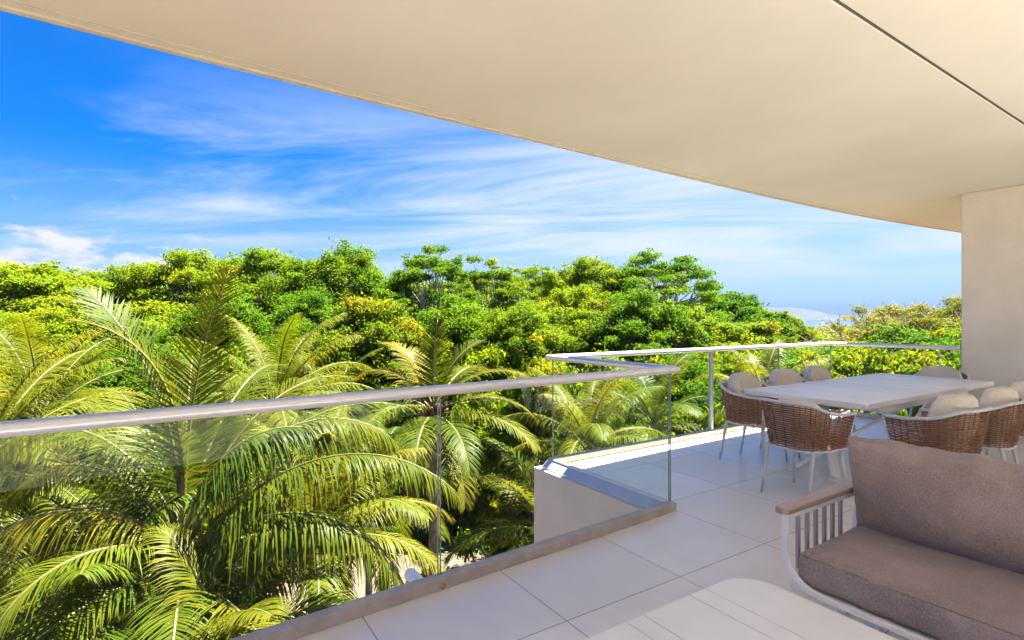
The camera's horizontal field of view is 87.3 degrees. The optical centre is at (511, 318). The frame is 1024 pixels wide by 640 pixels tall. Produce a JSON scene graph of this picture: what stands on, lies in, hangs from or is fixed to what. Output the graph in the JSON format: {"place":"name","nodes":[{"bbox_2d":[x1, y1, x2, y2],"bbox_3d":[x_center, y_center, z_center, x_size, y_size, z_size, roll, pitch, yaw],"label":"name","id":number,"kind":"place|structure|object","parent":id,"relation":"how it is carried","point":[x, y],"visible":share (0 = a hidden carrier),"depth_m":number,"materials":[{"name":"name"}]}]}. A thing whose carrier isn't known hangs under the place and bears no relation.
{"place":"outdoors","nodes":[
{"label":"outdoors","id":0,"kind":"place"},
{"bbox_2d":[28,446,532,639],"bbox_3d":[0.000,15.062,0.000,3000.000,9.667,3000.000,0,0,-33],"label":"ground","id":1,"kind":"structure","parent":0,"point":[454,563],"depth_m":22.74,"materials":[{"name":"soil"}]},
{"bbox_2d":[0,311,43,342],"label":"tree","id":2,"kind":"object","parent":1,"relation":"on","point":[2,316],"depth_m":30.86,"materials":[{"name":"green plant"}]},
{"bbox_2d":[0,340,78,579],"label":"tree","id":3,"kind":"object","parent":1,"relation":"on","point":[16,468],"visible":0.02,"depth_m":20.91,"materials":[{"name":"green plant"}]},
{"bbox_2d":[0,302,143,370],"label":"tree","id":4,"kind":"object","parent":1,"relation":"on","point":[57,328],"visible":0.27,"depth_m":28.48,"materials":[{"name":"green plant"}]},
{"bbox_2d":[0,259,146,338],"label":"tree","id":5,"kind":"object","parent":1,"relation":"on","point":[22,289],"visible":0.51,"depth_m":37.64,"materials":[{"name":"green plant"}]},
{"bbox_2d":[0,484,152,639],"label":"shrub","id":6,"kind":"object","parent":1,"relation":"on","point":[29,506],"visible":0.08,"depth_m":14.49,"materials":[{"name":"green plant"}]},
{"bbox_2d":[0,342,161,493],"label":"tree","id":7,"kind":"object","parent":1,"relation":"on","point":[117,381],"visible":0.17,"depth_m":21.71,"materials":[{"name":"green plant"}]},
{"bbox_2d":[0,314,168,635],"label":"coconut palm","id":8,"kind":"object","parent":1,"relation":"on","point":[28,350],"visible":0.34,"depth_m":15.85,"materials":[{"name":"green plant"}]},
{"bbox_2d":[0,326,169,632],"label":"coconut palm","id":9,"kind":"object","parent":1,"relation":"on","point":[12,409],"visible":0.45,"depth_m":12.08,"materials":[{"name":"green plant"}]},
{"bbox_2d":[0,487,234,639],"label":"coconut palm","id":10,"kind":"object","parent":1,"relation":"on","point":[99,574],"visible":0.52,"depth_m":8.87,"materials":[{"name":"green plant"}]},
{"bbox_2d":[76,268,161,289],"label":"tree","id":11,"kind":"object","parent":1,"relation":"on","point":[93,274],"visible":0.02,"depth_m":59.87,"materials":[{"name":"green plant"}]},
{"bbox_2d":[51,296,220,360],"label":"tree","id":12,"kind":"object","parent":1,"relation":"on","point":[153,310],"visible":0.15,"depth_m":31.82,"materials":[{"name":"green plant"}]},
{"bbox_2d":[77,434,226,638],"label":"shrub","id":13,"kind":"object","parent":1,"relation":"on","point":[205,523],"visible":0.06,"depth_m":16.72,"materials":[{"name":"green plant"}]},
{"bbox_2d":[82,247,267,320],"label":"tree","id":14,"kind":"object","parent":1,"relation":"on","point":[141,279],"visible":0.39,"depth_m":37.42,"materials":[{"name":"green plant"}]},
{"bbox_2d":[101,333,279,562],"bbox_3d":[-13.973,6.079,24.017,7.733,10.823,7.344,0,0,14],"label":"tree","id":15,"kind":"object","parent":1,"relation":"on","point":[173,347],"visible":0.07,"depth_m":23.29,"materials":[{"name":"green plant"}]},
{"bbox_2d":[136,290,293,425],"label":"tree","id":16,"kind":"object","parent":1,"relation":"on","point":[256,323],"visible":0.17,"depth_m":28.54,"materials":[{"name":"green plant"}]},
{"bbox_2d":[88,518,359,639],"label":"coconut palm","id":17,"kind":"object","parent":1,"relation":"on","point":[167,534],"visible":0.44,"depth_m":8.78,"materials":[{"name":"green plant"}]},
{"bbox_2d":[159,244,300,318],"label":"tree","id":18,"kind":"object","parent":1,"relation":"on","point":[264,265],"visible":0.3,"depth_m":40.77,"materials":[{"name":"green plant"}]},
{"bbox_2d":[0,263,460,639],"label":"coconut palm","id":19,"kind":"object","parent":1,"relation":"on","point":[185,477],"visible":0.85,"depth_m":9.31,"materials":[{"name":"green plant"}]},
{"bbox_2d":[202,459,309,546],"bbox_3d":[-11.919,8.590,27.379,7.510,4.741,7.909,0,0,13],"label":"shrub","id":20,"kind":"object","parent":1,"relation":"on","point":[256,514],"visible":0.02,"depth_m":24.48,"materials":[{"name":"green plant"}]},
{"bbox_2d":[151,313,372,619],"bbox_3d":[-7.314,5.242,16.946,6.897,10.869,6.696,0,0,-33],"label":"coconut palm","id":21,"kind":"object","parent":1,"relation":"on","point":[256,346],"visible":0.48,"depth_m":16.74,"materials":[{"name":"green plant"}]},
{"bbox_2d":[11,449,514,622],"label":"undergrowth","id":22,"kind":"object","parent":1,"relation":"on","point":[482,547],"depth_m":23.61,"materials":[{"name":"green plant"}]},
{"bbox_2d":[208,343,326,474],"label":"tree","id":23,"kind":"object","parent":1,"relation":"on","point":[265,395],"visible":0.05,"depth_m":27.35,"materials":[{"name":"green plant"}]},
{"bbox_2d":[240,285,357,384],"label":"tree","id":24,"kind":"object","parent":1,"relation":"on","point":[316,308],"visible":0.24,"depth_m":31.09,"materials":[{"name":"green plant"}]},
{"bbox_2d":[147,405,455,638],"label":"coconut palm","id":25,"kind":"object","parent":1,"relation":"on","point":[350,513],"visible":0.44,"depth_m":10.97,"materials":[{"name":"green plant"}]},
{"bbox_2d":[250,348,401,478],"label":"tree","id":26,"kind":"object","parent":1,"relation":"on","point":[335,380],"visible":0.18,"depth_m":23.94,"materials":[{"name":"green plant"}]},
{"bbox_2d":[264,237,419,340],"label":"tree","id":27,"kind":"object","parent":1,"relation":"on","point":[336,274],"visible":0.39,"depth_m":37.85,"materials":[{"name":"green plant"}]},
{"bbox_2d":[279,347,423,487],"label":"tree","id":28,"kind":"object","parent":1,"relation":"on","point":[396,402],"visible":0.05,"depth_m":27.44,"materials":[{"name":"green plant"}]},
{"bbox_2d":[273,291,453,418],"bbox_3d":[-7.020,4.801,28.750,8.550,12.588,8.678,0,0,19],"label":"tree","id":29,"kind":"object","parent":1,"relation":"on","point":[374,323],"visible":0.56,"depth_m":27.21,"materials":[{"name":"green plant"}]},
{"bbox_2d":[284,418,455,595],"bbox_3d":[-4.231,6.934,16.609,5.296,7.474,5.105,0,0,-33],"label":"coconut palm","id":30,"kind":"object","parent":1,"relation":"on","point":[392,434],"visible":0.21,"depth_m":16.30,"materials":[{"name":"green plant"}]},
{"bbox_2d":[324,486,420,533],"bbox_3d":[-6.925,9.536,27.233,5.758,2.449,6.064,0,0,-20],"label":"shrub","id":31,"kind":"object","parent":1,"relation":"on","point":[359,522],"visible":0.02,"depth_m":25.11,"materials":[{"name":"green plant"}]},
{"bbox_2d":[320,417,451,538],"bbox_3d":[-6.777,7.819,27.854,7.023,7.054,7.517,0,0,-42],"label":"shrub","id":32,"kind":"object","parent":1,"relation":"on","point":[394,493],"visible":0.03,"depth_m":26.20,"materials":[{"name":"green plant"}]},
{"bbox_2d":[344,277,453,321],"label":"tree","id":33,"kind":"object","parent":1,"relation":"on","point":[417,294],"visible":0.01,"depth_m":54.35,"materials":[{"name":"green plant"}]},
{"bbox_2d":[362,344,456,448],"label":"tree","id":34,"kind":"object","parent":1,"relation":"on","point":[417,399],"visible":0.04,"depth_m":27.12,"materials":[{"name":"green plant"}]},
{"bbox_2d":[376,506,455,550],"bbox_3d":[-4.679,9.782,25.620,3.735,1.754,3.547,0,0,-25],"label":"shrub","id":35,"kind":"object","parent":1,"relation":"on","point":[418,532],"visible":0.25,"depth_m":24.65,"materials":[{"name":"green plant"}]},
{"bbox_2d":[371,244,481,342],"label":"tree","id":36,"kind":"object","parent":1,"relation":"on","point":[449,270],"visible":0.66,"depth_m":36.95,"materials":[{"name":"green plant"}]},
{"bbox_2d":[329,317,541,575],"bbox_3d":[-2.118,5.326,15.060,5.590,10.745,5.734,0,0,-33],"label":"coconut palm","id":37,"kind":"object","parent":1,"relation":"on","point":[465,471],"visible":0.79,"depth_m":14.61,"materials":[{"name":"green plant"}]},
{"bbox_2d":[407,479,478,539],"bbox_3d":[-3.430,9.474,27.995,6.174,2.785,5.769,0,0,-14],"label":"shrub","id":38,"kind":"object","parent":1,"relation":"on","point":[455,514],"visible":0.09,"depth_m":26.15,"materials":[{"name":"green plant"}]},
{"bbox_2d":[414,281,514,337],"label":"tree","id":39,"kind":"object","parent":1,"relation":"on","point":[454,292],"visible":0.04,"depth_m":56.45,"materials":[{"name":"green plant"}]},
{"bbox_2d":[402,341,529,533],"bbox_3d":[-1.182,6.347,29.403,8.604,10.396,9.062,0,0,39],"label":"tree","id":40,"kind":"object","parent":1,"relation":"on","point":[489,359],"visible":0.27,"depth_m":27.08,"materials":[{"name":"green plant"}]},
{"bbox_2d":[413,293,530,410],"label":"tree","id":41,"kind":"object","parent":1,"relation":"on","point":[461,316],"visible":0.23,"depth_m":31.52,"materials":[{"name":"green plant"}]},
{"bbox_2d":[423,437,533,541],"bbox_3d":[-1.536,8.322,26.937,6.064,5.475,5.758,0,0,5],"label":"shrub","id":42,"kind":"object","parent":1,"relation":"on","point":[484,491],"visible":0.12,"depth_m":25.34,"materials":[{"name":"green plant"}]},
{"bbox_2d":[451,253,547,338],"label":"tree","id":43,"kind":"object","parent":1,"relation":"on","point":[505,293],"visible":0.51,"depth_m":42.69,"materials":[{"name":"green plant"}]},
{"bbox_2d":[465,420,536,524],"bbox_3d":[0.783,7.697,27.931,6.711,7.349,6.270,0,0,15],"label":"shrub","id":44,"kind":"object","parent":1,"relation":"on","point":[477,514],"depth_m":25.72,"materials":[{"name":"green plant"}]},
{"bbox_2d":[483,263,552,367],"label":"tree","id":45,"kind":"object","parent":1,"relation":"on","point":[530,272],"visible":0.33,"depth_m":48.49,"materials":[{"name":"green plant"}]},
{"bbox_2d":[443,435,595,568],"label":"coconut palm","id":46,"kind":"object","parent":1,"relation":"on","point":[513,527],"visible":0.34,"depth_m":15.10,"materials":[{"name":"green plant"}]},
{"bbox_2d":[458,299,588,380],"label":"tree","id":47,"kind":"object","parent":1,"relation":"on","point":[521,320],"visible":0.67,"depth_m":29.57,"materials":[{"name":"green plant"}]},
{"bbox_2d":[447,332,614,566],"bbox_3d":[1.340,6.112,22.123,6.539,11.131,6.109,0,0,45],"label":"tree","id":48,"kind":"object","parent":1,"relation":"on","point":[529,399],"visible":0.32,"depth_m":21.17,"materials":[{"name":"green plant"}]},
{"bbox_2d":[527,255,630,327],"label":"tree","id":49,"kind":"object","parent":1,"relation":"on","point":[584,271],"visible":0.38,"depth_m":40.87,"materials":[{"name":"green plant"}]},
{"bbox_2d":[495,367,666,514],"bbox_3d":[2.499,6.147,16.967,5.506,9.216,5.702,0,0,-33],"label":"coconut palm","id":50,"kind":"object","parent":1,"relation":"on","point":[592,422],"visible":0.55,"depth_m":16.73,"materials":[{"name":"green plant"}]},
{"bbox_2d":[527,282,641,372],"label":"tree","id":51,"kind":"object","parent":1,"relation":"on","point":[582,301],"visible":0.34,"depth_m":33.34,"materials":[{"name":"green plant"}]},
{"bbox_2d":[542,343,691,442],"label":"tree","id":52,"kind":"object","parent":1,"relation":"on","point":[589,368],"visible":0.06,"depth_m":24.02,"materials":[{"name":"green plant"}]},
{"bbox_2d":[604,415,650,445],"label":"shrub","id":53,"kind":"object","parent":1,"relation":"on","point":[618,423],"depth_m":21.40,"materials":[{"name":"green plant"}]},
{"bbox_2d":[577,283,716,370],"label":"tree","id":54,"kind":"object","parent":1,"relation":"on","point":[666,321],"visible":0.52,"depth_m":31.34,"materials":[{"name":"green plant"}]},
{"bbox_2d":[588,354,722,444],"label":"coconut palm","id":55,"kind":"object","parent":1,"relation":"on","point":[651,404],"visible":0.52,"depth_m":19.74,"materials":[{"name":"green plant"}]},
{"bbox_2d":[591,246,737,322],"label":"tree","id":56,"kind":"object","parent":1,"relation":"on","point":[672,274],"visible":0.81,"depth_m":38.16,"materials":[{"name":"green plant"}]},
{"bbox_2d":[629,341,730,428],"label":"tree","id":57,"kind":"object","parent":1,"relation":"on","point":[690,385],"visible":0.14,"depth_m":26.13,"materials":[{"name":"green plant"}]},
{"bbox_2d":[656,386,728,434],"bbox_3d":[8.214,7.240,24.050,5.292,8.345,4.945,0,0,-37],"label":"shrub","id":58,"kind":"object","parent":1,"relation":"on","point":[688,416],"visible":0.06,"depth_m":23.47,"materials":[{"name":"green plant"}]},
{"bbox_2d":[641,302,774,360],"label":"tree","id":59,"kind":"object","parent":1,"relation":"on","point":[717,329],"visible":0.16,"depth_m":33.90,"materials":[{"name":"green plant"}]},
{"bbox_2d":[677,333,776,415],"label":"tree","id":60,"kind":"object","parent":1,"relation":"on","point":[725,365],"visible":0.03,"depth_m":28.15,"materials":[{"name":"green plant"}]},
{"bbox_2d":[692,288,800,335],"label":"tree","id":61,"kind":"object","parent":1,"relation":"on","point":[744,307],"visible":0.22,"depth_m":46.09,"materials":[{"name":"green plant"}]},
{"bbox_2d":[695,340,832,430],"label":"coconut palm","id":62,"kind":"object","parent":1,"relation":"on","point":[754,367],"visible":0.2,"depth_m":19.02,"materials":[{"name":"green plant"}]},
{"bbox_2d":[714,318,829,366],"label":"tree","id":63,"kind":"object","parent":1,"relation":"on","point":[766,330],"visible":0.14,"depth_m":40.08,"materials":[{"name":"green plant"}]},
{"bbox_2d":[765,310,821,349],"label":"tree","id":64,"kind":"object","parent":1,"relation":"on","point":[802,328],"visible":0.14,"depth_m":67.91,"materials":[{"name":"green plant"}]},
{"bbox_2d":[768,349,842,376],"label":"tree","id":65,"kind":"object","parent":1,"relation":"on","point":[790,363],"visible":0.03,"depth_m":31.68,"materials":[{"name":"green plant"}]},
{"bbox_2d":[806,346,842,358],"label":"tree","id":66,"kind":"object","parent":1,"relation":"on","point":[824,352],"visible":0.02,"depth_m":45.00,"materials":[{"name":"green plant"}]},
{"bbox_2d":[794,341,872,378],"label":"tree","id":67,"kind":"object","parent":1,"relation":"on","point":[843,362],"visible":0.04,"depth_m":29.99,"materials":[{"name":"green plant"}]},
{"bbox_2d":[816,334,855,347],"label":"tree","id":68,"kind":"object","parent":1,"relation":"on","point":[825,339],"visible":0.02,"depth_m":80.99,"materials":[{"name":"green plant"}]},
{"bbox_2d":[805,360,868,412],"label":"shrub","id":69,"kind":"object","parent":1,"relation":"on","point":[835,378],"depth_m":25.57,"materials":[{"name":"green plant"}]},
{"bbox_2d":[817,339,868,375],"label":"tree","id":70,"kind":"object","parent":1,"relation":"on","point":[840,347],"visible":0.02,"depth_m":43.98,"materials":[{"name":"green plant"}]},
{"bbox_2d":[804,326,905,347],"bbox_3d":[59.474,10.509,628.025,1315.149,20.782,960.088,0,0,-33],"label":"woodland","id":71,"kind":"object","parent":1,"relation":"on","point":[829,333],"depth_m":111.50,"materials":[{"name":"green plant"}]},
{"bbox_2d":[799,301,960,351],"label":"tree","id":72,"kind":"object","parent":1,"relation":"on","point":[910,313],"visible":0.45,"depth_m":51.52,"materials":[{"name":"green plant"}]},
{"bbox_2d":[859,368,922,416],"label":"shrub","id":73,"kind":"object","parent":1,"relation":"on","point":[905,412],"depth_m":23.39,"materials":[{"name":"green plant"}]},
{"bbox_2d":[849,328,960,414],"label":"tree","id":74,"kind":"object","parent":1,"relation":"on","point":[906,362],"visible":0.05,"depth_m":26.81,"materials":[{"name":"green plant"}]},
{"bbox_2d":[852,322,960,358],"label":"tree","id":75,"kind":"object","parent":1,"relation":"on","point":[913,336],"visible":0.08,"depth_m":37.51,"materials":[{"name":"green plant"}]},
{"bbox_2d":[912,355,932,371],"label":"shrub","id":76,"kind":"object","parent":1,"relation":"on","point":[926,359],"depth_m":25.94,"materials":[{"name":"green plant"}]},
{"bbox_2d":[893,292,960,335],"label":"tree","id":77,"kind":"object","parent":1,"relation":"on","point":[953,307],"visible":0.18,"depth_m":49.79,"materials":[{"name":"green plant"}]},
{"bbox_2d":[914,323,960,351],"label":"tree","id":78,"kind":"object","parent":1,"relation":"on","point":[956,331],"visible":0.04,"depth_m":38.42,"materials":[{"name":"green plant"}]},
{"bbox_2d":[916,340,960,371],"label":"tree","id":79,"kind":"object","parent":1,"relation":"on","point":[953,353],"visible":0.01,"depth_m":27.24,"materials":[{"name":"green plant"}]},
{"bbox_2d":[0,11,960,317],"label":"sky","id":80,"kind":"structure","parent":0,"point":[112,151],"materials":[{"name":"blue"}]},
{"bbox_2d":[534,465,642,542],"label":"wall","id":81,"kind":"structure","parent":0,"point":[563,505],"depth_m":4.96,"materials":[{"name":"paint"}]},
{"bbox_2d":[296,416,1023,639],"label":"floor","id":82,"kind":"structure","parent":0,"point":[722,522],"depth_m":3.26,"materials":[{"name":"tile"}]},
{"bbox_2d":[0,342,960,639],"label":"glass railing","id":83,"kind":"object","parent":82,"relation":"on","point":[326,618],"visible":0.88,"depth_m":3.02,"materials":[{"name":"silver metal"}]},
{"bbox_2d":[404,568,445,588],"bbox_3d":[-0.497,1.483,3.015,0.082,0.122,0.371,0,0,-36],"label":"drain spout","id":84,"kind":"object","parent":83,"relation":"attached to","point":[411,574],"visible":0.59,"depth_m":3.09,"materials":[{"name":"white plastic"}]},
{"bbox_2d":[585,578,897,639],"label":"coffee table","id":85,"kind":"object","parent":82,"relation":"on","point":[740,609],"visible":1,"depth_m":1.96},
{"bbox_2d":[719,372,787,462],"bbox_3d":[2.449,1.015,5.489,0.594,0.893,0.558,0,0,-38],"label":"dining chair","id":86,"kind":"object","parent":82,"relation":"on","point":[746,410],"visible":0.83,"depth_m":5.39,"materials":[{"name":"brown wicker"}]},
{"bbox_2d":[759,369,802,458],"bbox_3d":[3.080,1.015,5.921,0.594,0.893,0.558,0,0,-28],"label":"dining chair","id":87,"kind":"object","parent":82,"relation":"on","point":[775,377],"visible":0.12,"depth_m":5.99,"materials":[{"name":"beige fabric"}]},
{"bbox_2d":[759,397,856,493],"bbox_3d":[2.400,1.063,4.449,0.558,0.798,0.594,0,0,-29],"label":"dining chair","id":88,"kind":"object","parent":82,"relation":"on","point":[796,424],"visible":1,"depth_m":4.27,"materials":[{"name":"brown wicker"}]},
{"bbox_2d":[799,365,855,433],"bbox_3d":[3.703,1.015,6.347,0.594,0.893,0.558,0,0,-40],"label":"dining chair","id":89,"kind":"object","parent":82,"relation":"on","point":[813,373],"visible":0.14,"depth_m":6.33,"materials":[{"name":"beige fabric"}]},
{"bbox_2d":[744,373,993,481],"bbox_3d":[3.863,1.091,5.691,2.970,0.762,1.120,0,0,-33],"label":"dining table","id":90,"kind":"object","parent":82,"relation":"on","point":[887,393],"visible":0.84,"depth_m":5.25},
{"bbox_2d":[775,435,1023,639],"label":"sofa","id":91,"kind":"object","parent":82,"relation":"on","point":[929,545],"visible":1,"depth_m":2.26,"materials":[{"name":"brown fabric"}]},
{"bbox_2d":[882,392,992,453],"bbox_3d":[3.327,1.015,4.168,0.594,0.893,0.558,0,0,-28],"label":"dining chair","id":92,"kind":"object","parent":82,"relation":"on","point":[952,422],"visible":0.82,"depth_m":3.98,"materials":[{"name":"brown wicker"}]},
{"bbox_2d":[908,366,970,425],"bbox_3d":[5.280,1.030,6.655,0.558,0.863,0.594,0,0,-33],"label":"dining chair","id":93,"kind":"object","parent":82,"relation":"on","point":[942,371],"visible":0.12,"depth_m":6.70,"materials":[{"name":"beige fabric"}]},
{"bbox_2d":[961,184,1023,440],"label":"end wall","id":94,"kind":"structure","parent":82,"relation":"on","point":[992,284],"depth_m":6.63,"materials":[{"name":"paint"}]},
{"bbox_2d":[970,381,1023,454],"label":"dining chair","id":95,"kind":"object","parent":82,"relation":"on","point":[1018,387],"visible":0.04,"depth_m":4.81,"materials":[{"name":"brown wicker"}]},
{"bbox_2d":[972,385,1023,464],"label":"dining chair","id":96,"kind":"object","parent":82,"relation":"on","point":[1006,403],"visible":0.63,"depth_m":4.34,"materials":[{"name":"brown wicker"}]},
{"bbox_2d":[762,307,878,319],"bbox_3d":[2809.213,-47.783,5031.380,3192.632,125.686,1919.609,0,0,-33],"label":"hills","id":97,"kind":"structure","parent":0,"point":[804,314],"depth_m":4627.39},
{"bbox_2d":[802,320,875,327],"bbox_3d":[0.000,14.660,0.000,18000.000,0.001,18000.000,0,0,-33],"label":"sea","id":98,"kind":"structure","parent":0,"point":[814,322],"depth_m":1840.14,"materials":[{"name":"liquid"}]},
{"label":"roof slab","id":99,"kind":"structure","parent":0,"visible":0},
{"bbox_2d":[0,0,1023,230],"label":"ceiling","id":100,"kind":"structure","parent":99,"relation":"attached to","point":[831,103],"depth_m":3.50,"materials":[{"name":"paint"}]},
{"bbox_2d":[0,0,960,232],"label":"ceiling drip edge","id":101,"kind":"object","parent":100,"relation":"attached to","point":[40,17],"visible":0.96,"depth_m":3.78,"materials":[{"name":"paint"}]},
{"bbox_2d":[833,0,1023,124],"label":"ceiling joint","id":102,"kind":"object","parent":100,"relation":"attached to","point":[857,14],"visible":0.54,"depth_m":3.27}
]}

